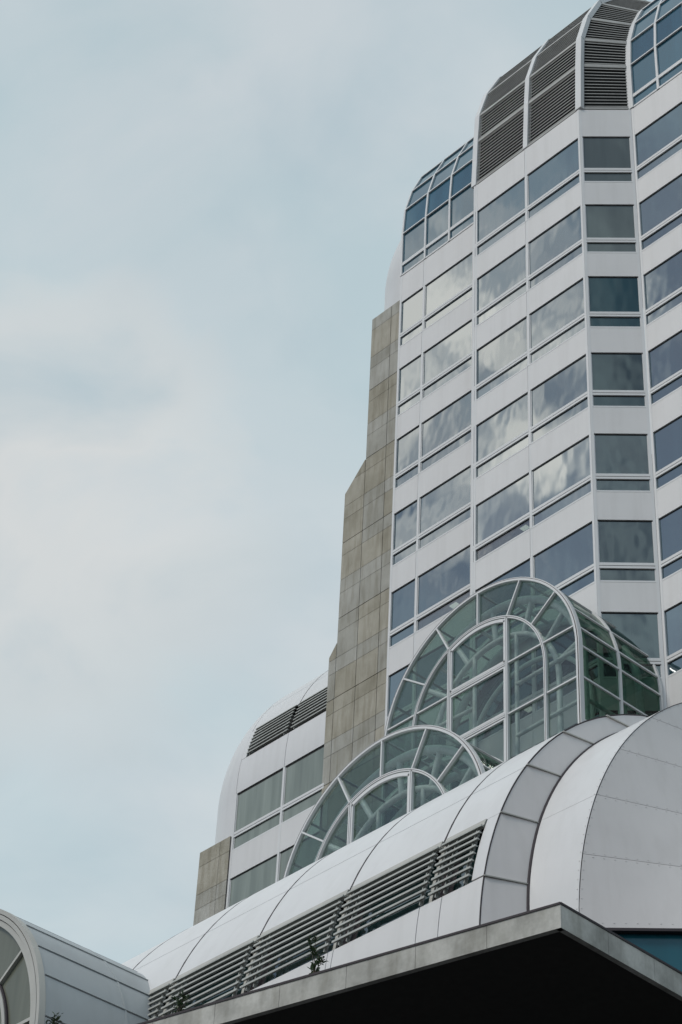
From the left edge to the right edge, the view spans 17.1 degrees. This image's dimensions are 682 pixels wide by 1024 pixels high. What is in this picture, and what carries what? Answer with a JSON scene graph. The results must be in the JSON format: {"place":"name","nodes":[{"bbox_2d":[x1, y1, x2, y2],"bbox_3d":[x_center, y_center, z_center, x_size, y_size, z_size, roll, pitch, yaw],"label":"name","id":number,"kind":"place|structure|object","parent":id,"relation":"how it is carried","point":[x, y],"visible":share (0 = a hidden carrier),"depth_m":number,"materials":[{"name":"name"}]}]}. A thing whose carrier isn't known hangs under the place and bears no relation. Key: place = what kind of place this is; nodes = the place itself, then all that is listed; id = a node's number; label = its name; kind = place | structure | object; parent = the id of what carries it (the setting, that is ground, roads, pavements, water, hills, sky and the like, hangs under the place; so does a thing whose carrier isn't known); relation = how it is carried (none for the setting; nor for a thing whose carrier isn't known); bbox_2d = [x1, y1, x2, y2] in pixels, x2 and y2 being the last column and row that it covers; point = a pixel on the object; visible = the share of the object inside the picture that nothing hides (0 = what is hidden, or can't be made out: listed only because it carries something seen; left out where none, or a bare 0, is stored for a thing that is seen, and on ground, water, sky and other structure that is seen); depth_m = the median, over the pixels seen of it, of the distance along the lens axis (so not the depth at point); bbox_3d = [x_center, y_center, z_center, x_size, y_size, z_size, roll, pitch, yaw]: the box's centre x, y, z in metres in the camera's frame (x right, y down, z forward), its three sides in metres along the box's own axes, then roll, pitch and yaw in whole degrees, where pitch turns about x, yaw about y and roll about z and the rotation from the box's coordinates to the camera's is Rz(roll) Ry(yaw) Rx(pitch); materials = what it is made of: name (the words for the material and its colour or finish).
{"place":"outdoors","nodes":[
{"label":"outdoors","id":0,"kind":"place"},
{"bbox_2d":[46,1012,62,1023],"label":"shrub","id":1,"kind":"object","parent":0,"point":[53,1020],"visible":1,"depth_m":43.58,"materials":[{"name":"green plant"}]},
{"bbox_2d":[0,0,652,963],"label":"sky","id":2,"kind":"structure","parent":0,"point":[203,203],"materials":[{"name":"blue"}]},
{"bbox_2d":[321,0,681,803],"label":"office tower","id":3,"kind":"structure","parent":0,"point":[515,398],"depth_m":86.37,"materials":[{"name":"white concrete"}]},
{"bbox_2d":[387,665,411,725],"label":"window","id":4,"kind":"structure","parent":3,"relation":"in","point":[395,679],"depth_m":83.57,"materials":[{"name":"blue glass"}]},
{"bbox_2d":[389,579,414,648],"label":"window","id":5,"kind":"structure","parent":3,"relation":"in","point":[403,599],"depth_m":85.41,"materials":[{"name":"blue glass"}]},
{"bbox_2d":[392,501,416,566],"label":"window","id":6,"kind":"structure","parent":3,"relation":"in","point":[405,521],"depth_m":87.89,"materials":[{"name":"grey glass"}]},
{"bbox_2d":[395,426,418,489],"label":"window","id":7,"kind":"structure","parent":3,"relation":"in","point":[407,445],"depth_m":90.37,"materials":[{"name":"grey glass"}]},
{"bbox_2d":[397,355,420,416],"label":"window","id":8,"kind":"structure","parent":3,"relation":"in","point":[410,374],"depth_m":92.85,"materials":[{"name":"grey glass"}]},
{"bbox_2d":[400,288,422,346],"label":"window","id":9,"kind":"structure","parent":3,"relation":"in","point":[411,320],"depth_m":95.35,"materials":[{"name":"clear glass"}]},
{"bbox_2d":[402,160,442,275],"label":"roof window","id":10,"kind":"structure","parent":3,"relation":"in","point":[413,233],"depth_m":98.96,"materials":[{"name":"blue glass"}]},
{"bbox_2d":[416,546,469,632],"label":"window","id":11,"kind":"structure","parent":3,"relation":"in","point":[448,581],"depth_m":84.25,"materials":[{"name":"blue glass"}]},
{"bbox_2d":[418,466,470,550],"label":"window","id":12,"kind":"structure","parent":3,"relation":"in","point":[443,509],"depth_m":86.61,"materials":[{"name":"grey glass"}]},
{"bbox_2d":[420,391,470,473],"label":"window","id":13,"kind":"structure","parent":3,"relation":"in","point":[448,430],"depth_m":89.10,"materials":[{"name":"grey glass"}]},
{"bbox_2d":[425,143,465,258],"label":"roof window","id":14,"kind":"structure","parent":3,"relation":"in","point":[437,217],"depth_m":98.10,"materials":[{"name":"blue glass"}]},
{"bbox_2d":[422,320,471,399],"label":"window","id":15,"kind":"structure","parent":3,"relation":"in","point":[451,357],"depth_m":91.59,"materials":[{"name":"grey glass"}]},
{"bbox_2d":[424,253,471,330],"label":"window","id":16,"kind":"structure","parent":3,"relation":"in","point":[452,288],"depth_m":94.08,"materials":[{"name":"grey glass"}]},
{"bbox_2d":[450,137,473,240],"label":"roof window","id":17,"kind":"structure","parent":3,"relation":"in","point":[462,198],"depth_m":97.02,"materials":[{"name":"blue glass"}]},
{"bbox_2d":[474,317,527,400],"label":"window","id":18,"kind":"structure","parent":3,"relation":"in","point":[502,358],"depth_m":85.77,"materials":[{"name":"grey glass"}]},
{"bbox_2d":[473,473,529,563],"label":"window","id":19,"kind":"structure","parent":3,"relation":"in","point":[507,510],"depth_m":80.88,"materials":[{"name":"grey glass"}]},
{"bbox_2d":[477,178,525,256],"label":"window","id":20,"kind":"structure","parent":3,"relation":"in","point":[502,216],"depth_m":90.72,"materials":[{"name":"grey glass"}]},
{"bbox_2d":[477,245,526,325],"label":"window","id":21,"kind":"structure","parent":3,"relation":"in","point":[505,283],"depth_m":88.23,"materials":[{"name":"grey glass"}]},
{"bbox_2d":[476,393,528,478],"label":"window","id":22,"kind":"structure","parent":3,"relation":"in","point":[503,435],"depth_m":83.27,"materials":[{"name":"grey glass"}]},
{"bbox_2d":[476,559,529,591],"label":"window","id":23,"kind":"structure","parent":3,"relation":"in","point":[523,570],"depth_m":78.61,"materials":[{"name":"blue glass"}]},
{"bbox_2d":[477,653,532,743],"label":"window","id":24,"kind":"structure","parent":3,"relation":"in","point":[487,688],"depth_m":75.89,"materials":[{"name":"grey glass"}]},
{"bbox_2d":[384,577,663,761],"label":"glass vault","id":25,"kind":"object","parent":3,"relation":"attached to","point":[472,644],"visible":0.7,"depth_m":73.25,"materials":[{"name":"glass"}]},
{"bbox_2d":[527,139,579,219],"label":"window","id":26,"kind":"structure","parent":3,"relation":"in","point":[559,175],"depth_m":89.07,"materials":[{"name":"blue glass"}]},
{"bbox_2d":[528,207,581,290],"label":"window","id":27,"kind":"structure","parent":3,"relation":"in","point":[558,246],"depth_m":86.59,"materials":[{"name":"grey glass"}]},
{"bbox_2d":[535,630,576,712],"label":"window","id":28,"kind":"structure","parent":3,"relation":"in","point":[562,643],"depth_m":74.39,"materials":[{"name":"grey glass"}]},
{"bbox_2d":[529,279,584,364],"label":"window","id":29,"kind":"structure","parent":3,"relation":"in","point":[562,318],"depth_m":84.11,"materials":[{"name":"grey glass"}]},
{"bbox_2d":[531,355,587,443],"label":"window","id":30,"kind":"structure","parent":3,"relation":"in","point":[562,397],"depth_m":81.62,"materials":[{"name":"grey glass"}]},
{"bbox_2d":[532,436,590,528],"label":"window","id":31,"kind":"structure","parent":3,"relation":"in","point":[565,479],"depth_m":79.15,"materials":[{"name":"grey glass"}]},
{"bbox_2d":[533,522,593,596],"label":"window","id":32,"kind":"structure","parent":3,"relation":"in","point":[568,565],"depth_m":76.66,"materials":[{"name":"blue glass"}]},
{"bbox_2d":[582,137,632,182],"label":"window","id":33,"kind":"structure","parent":3,"relation":"in","point":[605,159],"depth_m":88.16,"materials":[{"name":"grey glass"}]},
{"bbox_2d":[585,205,636,252],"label":"window","id":34,"kind":"structure","parent":3,"relation":"in","point":[609,228],"depth_m":85.68,"materials":[{"name":"grey glass"}]},
{"bbox_2d":[588,277,640,327],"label":"window","id":35,"kind":"structure","parent":3,"relation":"in","point":[614,302],"depth_m":83.19,"materials":[{"name":"teal glass"}]},
{"bbox_2d":[591,353,645,407],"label":"window","id":36,"kind":"structure","parent":3,"relation":"in","point":[617,378],"depth_m":80.71,"materials":[{"name":"grey glass"}]},
{"bbox_2d":[594,434,650,491],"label":"window","id":37,"kind":"structure","parent":3,"relation":"in","point":[621,460],"depth_m":78.22,"materials":[{"name":"grey glass"}]},
{"bbox_2d":[597,520,655,582],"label":"window","id":38,"kind":"structure","parent":3,"relation":"in","point":[626,548],"depth_m":75.74,"materials":[{"name":"grey glass"}]},
{"bbox_2d":[601,612,661,678],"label":"window","id":39,"kind":"structure","parent":3,"relation":"in","point":[642,629],"depth_m":73.66,"materials":[{"name":"grey glass"}]},
{"bbox_2d":[631,0,660,108],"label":"roof window","id":40,"kind":"structure","parent":3,"relation":"in","point":[643,59],"depth_m":91.23,"materials":[{"name":"blue glass"}]},
{"bbox_2d":[636,103,681,179],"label":"window","id":41,"kind":"structure","parent":3,"relation":"in","point":[661,140],"depth_m":87.37,"materials":[{"name":"blue glass"}]},
{"bbox_2d":[640,174,681,250],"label":"window","id":42,"kind":"structure","parent":3,"relation":"in","point":[661,212],"depth_m":84.95,"materials":[{"name":"blue glass"}]},
{"bbox_2d":[644,250,681,325],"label":"window","id":43,"kind":"structure","parent":3,"relation":"in","point":[663,284],"depth_m":82.56,"materials":[{"name":"blue glass"}]},
{"bbox_2d":[649,331,681,405],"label":"window","id":44,"kind":"structure","parent":3,"relation":"in","point":[666,358],"depth_m":80.18,"materials":[{"name":"blue glass"}]},
{"bbox_2d":[654,416,681,489],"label":"window","id":45,"kind":"structure","parent":3,"relation":"in","point":[668,439],"depth_m":77.77,"materials":[{"name":"blue glass"}]},
{"bbox_2d":[655,0,681,88],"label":"roof window","id":46,"kind":"structure","parent":3,"relation":"in","point":[669,21],"depth_m":90.26,"materials":[{"name":"blue glass"}]},
{"bbox_2d":[659,506,681,580],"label":"window","id":47,"kind":"structure","parent":3,"relation":"in","point":[670,524],"depth_m":75.37,"materials":[{"name":"blue glass"}]},
{"bbox_2d":[665,602,681,677],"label":"window","id":48,"kind":"structure","parent":3,"relation":"in","point":[673,616],"depth_m":73.00,"materials":[{"name":"blue glass"}]},
{"bbox_3d":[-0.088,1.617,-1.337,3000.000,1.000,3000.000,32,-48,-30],"label":"ground","id":49,"kind":"structure","parent":0,"visible":0},
{"bbox_2d":[0,909,162,1023],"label":"vaulted hall","id":50,"kind":"structure","parent":49,"relation":"on","point":[45,974],"depth_m":50.42,"materials":[{"name":"white metal"}]},
{"bbox_2d":[193,671,327,925],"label":"office block","id":51,"kind":"structure","parent":49,"relation":"on","point":[271,790],"depth_m":89.18,"materials":[{"name":"white concrete"}]},
{"bbox_2d":[228,855,276,906],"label":"window","id":52,"kind":"structure","parent":51,"relation":"in","point":[263,875],"depth_m":87.24,"materials":[{"name":"grey glass"}]},
{"bbox_2d":[232,769,282,850],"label":"window","id":53,"kind":"structure","parent":51,"relation":"in","point":[258,806],"depth_m":89.27,"materials":[{"name":"grey glass"}]},
{"bbox_2d":[278,841,302,880],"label":"window","id":54,"kind":"structure","parent":51,"relation":"in","point":[284,856],"depth_m":86.25,"materials":[{"name":"grey glass"}]},
{"bbox_2d":[281,746,323,823],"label":"window","id":55,"kind":"structure","parent":51,"relation":"in","point":[303,786],"depth_m":87.71,"materials":[{"name":"grey glass"}]},
{"bbox_2d":[122,703,681,1020],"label":"podium building","id":56,"kind":"structure","parent":49,"relation":"on","point":[584,818],"depth_m":46.51,"materials":[{"name":"white metal"}]},
{"bbox_2d":[185,954,252,1007],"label":"louvers","id":57,"kind":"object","parent":56,"relation":"in","point":[244,975],"depth_m":50.59,"materials":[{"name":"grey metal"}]},
{"bbox_2d":[264,908,343,983],"bbox_3d":[-0.775,9.410,48.640,0.455,1.539,2.320,32,-48,-30],"label":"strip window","id":58,"kind":"structure","parent":56,"relation":"in","point":[293,966],"depth_m":48.80,"materials":[{"name":"grey glass"}]},
{"bbox_2d":[283,725,502,877],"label":"glass vault","id":59,"kind":"object","parent":56,"relation":"on","point":[398,774],"visible":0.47,"depth_m":68.41,"materials":[{"name":"glass"}]},
{"bbox_2d":[356,860,438,938],"bbox_3d":[1.186,8.127,46.958,0.455,1.539,2.250,32,-48,-30],"label":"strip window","id":60,"kind":"structure","parent":56,"relation":"in","point":[415,906],"depth_m":47.04,"materials":[{"name":"grey glass"}]},
{"bbox_2d":[138,902,681,1023],"bbox_3d":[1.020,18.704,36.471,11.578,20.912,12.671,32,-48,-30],"label":"concrete canopy","id":61,"kind":"object","parent":56,"relation":"attached to","point":[559,963],"visible":1,"depth_m":39.53,"materials":[{"name":"grey concrete"}]},
{"bbox_2d":[171,989,190,1012],"bbox_3d":[-2.974,9.104,41.890,0.280,0.508,0.541,19,-42,-18],"label":"shrub","id":62,"kind":"object","parent":61,"relation":"on","point":[180,1004],"visible":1,"depth_m":41.87,"materials":[{"name":"green plant"}]},
{"bbox_2d":[306,935,328,973],"bbox_3d":[-0.442,7.936,40.637,0.258,0.921,0.596,32,-48,-30],"label":"shrub","id":63,"kind":"object","parent":61,"relation":"on","point":[318,961],"visible":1,"depth_m":40.59,"materials":[{"name":"green plant"}]},
{"bbox_2d":[452,839,480,891],"bbox_3d":[2.685,7.146,45.672,0.455,1.539,0.960,32,-48,-30],"label":"strip window","id":64,"kind":"structure","parent":56,"relation":"in","point":[460,884],"depth_m":45.80,"materials":[{"name":"black glass"}]}
]}

